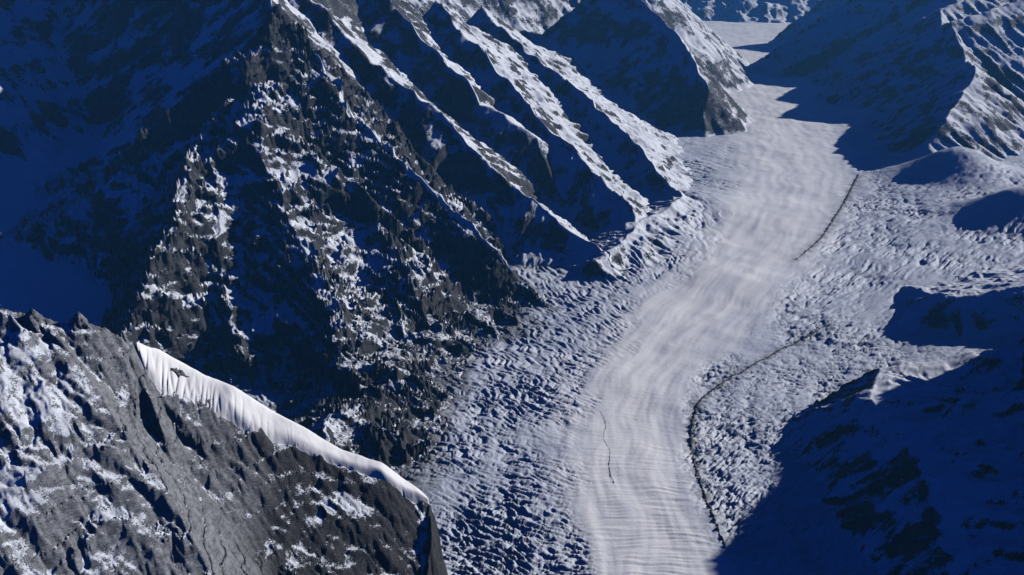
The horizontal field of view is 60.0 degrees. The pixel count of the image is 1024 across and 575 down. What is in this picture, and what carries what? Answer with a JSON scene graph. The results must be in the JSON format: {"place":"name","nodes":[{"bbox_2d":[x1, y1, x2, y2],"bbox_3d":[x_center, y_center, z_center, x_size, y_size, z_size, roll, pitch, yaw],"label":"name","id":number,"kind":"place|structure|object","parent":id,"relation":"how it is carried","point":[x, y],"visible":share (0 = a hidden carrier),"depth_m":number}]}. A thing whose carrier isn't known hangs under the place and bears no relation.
{"place":"outdoors","nodes":[
{"label":"outdoors","id":0,"kind":"place"},
{"bbox_2d":[0,0,96,164],"bbox_3d":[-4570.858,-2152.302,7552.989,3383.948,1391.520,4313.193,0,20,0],"label":"mountain","id":1,"kind":"structure","parent":0,"point":[44,115],"depth_m":6400.43},
{"bbox_2d":[0,125,110,327],"bbox_3d":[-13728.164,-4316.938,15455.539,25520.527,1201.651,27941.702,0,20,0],"label":"snowfield","id":2,"kind":"structure","parent":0,"point":[61,294],"depth_m":4748.77},
{"bbox_2d":[0,308,447,574],"bbox_3d":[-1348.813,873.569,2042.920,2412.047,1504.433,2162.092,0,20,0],"label":"mountain","id":3,"kind":"structure","parent":0,"point":[113,461],"depth_m":2071.94},
{"bbox_2d":[20,309,43,332],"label":"rock pinnacle","id":4,"kind":"object","parent":3,"relation":"on","point":[31,320],"visible":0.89,"depth_m":2121.61},
{"bbox_2d":[69,311,90,330],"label":"rock pinnacle","id":5,"kind":"object","parent":3,"relation":"on","point":[78,321],"visible":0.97,"depth_m":2158.85},
{"bbox_2d":[118,330,132,346],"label":"rock pinnacle","id":6,"kind":"object","parent":3,"relation":"on","point":[122,334],"visible":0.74,"depth_m":2203.02},
{"bbox_2d":[137,342,428,503],"bbox_3d":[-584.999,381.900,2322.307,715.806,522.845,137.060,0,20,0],"label":"snow tongue","id":7,"kind":"object","parent":3,"relation":"on","point":[242,411],"visible":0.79,"depth_m":2300.75},
{"bbox_2d":[0,3,550,481],"bbox_3d":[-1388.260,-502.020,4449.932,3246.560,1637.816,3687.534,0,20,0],"label":"mountain","id":8,"kind":"structure","parent":0,"point":[262,209],"depth_m":4805.59},
{"bbox_2d":[312,47,512,272],"bbox_3d":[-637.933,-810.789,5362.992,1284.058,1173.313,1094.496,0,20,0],"label":"snow crest","id":9,"kind":"object","parent":8,"relation":"on","point":[410,173],"visible":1,"depth_m":5322.88},
{"bbox_2d":[287,0,602,266],"bbox_3d":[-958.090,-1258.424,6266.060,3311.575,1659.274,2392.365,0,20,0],"label":"mountain spur","id":10,"kind":"structure","parent":8,"relation":"attached to","point":[531,233],"depth_m":5987.98},
{"bbox_2d":[391,77,481,156],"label":"snow crest","id":11,"kind":"object","parent":10,"relation":"on","point":[439,115],"visible":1,"depth_m":6120.32},
{"bbox_2d":[55,0,755,156],"bbox_3d":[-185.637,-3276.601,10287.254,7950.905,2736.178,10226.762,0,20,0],"label":"mountain","id":12,"kind":"structure","parent":0,"point":[131,67],"depth_m":7364.43},
{"bbox_2d":[640,0,708,86],"bbox_3d":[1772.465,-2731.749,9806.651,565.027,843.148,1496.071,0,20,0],"label":"snow crest","id":13,"kind":"object","parent":12,"relation":"on","point":[686,49],"visible":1,"depth_m":9714.07},
{"bbox_2d":[357,0,566,205],"bbox_3d":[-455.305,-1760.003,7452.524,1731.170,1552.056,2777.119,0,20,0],"label":"mountain spur","id":14,"kind":"structure","parent":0,"point":[391,35],"depth_m":7048.88},
{"bbox_2d":[395,8,479,104],"bbox_3d":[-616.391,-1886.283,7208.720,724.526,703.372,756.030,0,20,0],"label":"snow crest","id":15,"kind":"object","parent":14,"relation":"on","point":[448,69],"visible":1,"depth_m":7159.71},
{"bbox_2d":[423,1,703,281],"bbox_3d":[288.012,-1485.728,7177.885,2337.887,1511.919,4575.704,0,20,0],"label":"mountain spur","id":16,"kind":"structure","parent":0,"point":[616,215],"depth_m":6596.98},
{"bbox_2d":[469,40,577,151],"bbox_3d":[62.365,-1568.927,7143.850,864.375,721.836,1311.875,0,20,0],"label":"snow crest","id":17,"kind":"object","parent":16,"relation":"on","point":[542,125],"visible":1,"depth_m":7081.48},
{"bbox_2d":[512,186,630,271],"bbox_3d":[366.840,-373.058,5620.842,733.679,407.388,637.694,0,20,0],"label":"snow crest","id":18,"kind":"object","parent":16,"relation":"on","point":[573,235],"visible":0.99,"depth_m":5626.68},
{"bbox_2d":[466,6,692,199],"bbox_3d":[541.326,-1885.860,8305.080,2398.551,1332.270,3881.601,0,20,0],"label":"mountain spur","id":19,"kind":"structure","parent":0,"point":[553,70],"depth_m":8028.60},
{"bbox_2d":[566,79,666,180],"bbox_3d":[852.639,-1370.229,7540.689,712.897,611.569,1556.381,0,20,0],"label":"snow crest","id":20,"kind":"object","parent":19,"relation":"on","point":[641,150],"visible":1,"depth_m":7503.16},
{"bbox_2d":[200,21,1023,574],"bbox_3d":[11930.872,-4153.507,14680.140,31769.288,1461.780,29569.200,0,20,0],"label":"glacier","id":21,"kind":"object","parent":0,"point":[534,447],"visible":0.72,"depth_m":4339.09},
{"bbox_2d":[688,323,831,547],"bbox_3d":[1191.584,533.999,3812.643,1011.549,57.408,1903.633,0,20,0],"label":"moraine","id":22,"kind":"structure","parent":21,"relation":"on","point":[697,475],"depth_m":3654.41},
{"bbox_2d":[796,174,858,259],"bbox_3d":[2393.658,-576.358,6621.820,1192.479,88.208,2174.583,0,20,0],"label":"moraine","id":23,"kind":"structure","parent":21,"relation":"on","point":[842,204],"depth_m":6581.79},
{"bbox_2d":[680,0,821,22],"bbox_3d":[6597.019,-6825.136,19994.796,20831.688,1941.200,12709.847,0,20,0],"label":"mountain range","id":24,"kind":"structure","parent":0,"point":[767,11],"depth_m":21269.84},
{"bbox_2d":[746,0,964,76],"bbox_3d":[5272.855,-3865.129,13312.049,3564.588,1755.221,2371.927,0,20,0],"label":"mountain","id":25,"kind":"structure","parent":0,"point":[844,33],"depth_m":12961.58},
{"bbox_2d":[765,0,1023,162],"bbox_3d":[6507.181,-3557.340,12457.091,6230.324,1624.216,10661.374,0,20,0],"label":"mountain","id":26,"kind":"structure","parent":0,"point":[949,76],"depth_m":10068.00},
{"bbox_2d":[781,339,1023,574],"bbox_3d":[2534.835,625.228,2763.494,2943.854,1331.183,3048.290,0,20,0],"label":"mountain","id":27,"kind":"structure","parent":0,"point":[917,468],"depth_m":3163.80},
{"bbox_2d":[895,265,1023,346],"bbox_3d":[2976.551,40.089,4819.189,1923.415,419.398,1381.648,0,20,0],"label":"hill","id":28,"kind":"structure","parent":0,"point":[984,305],"depth_m":4577.00}
]}

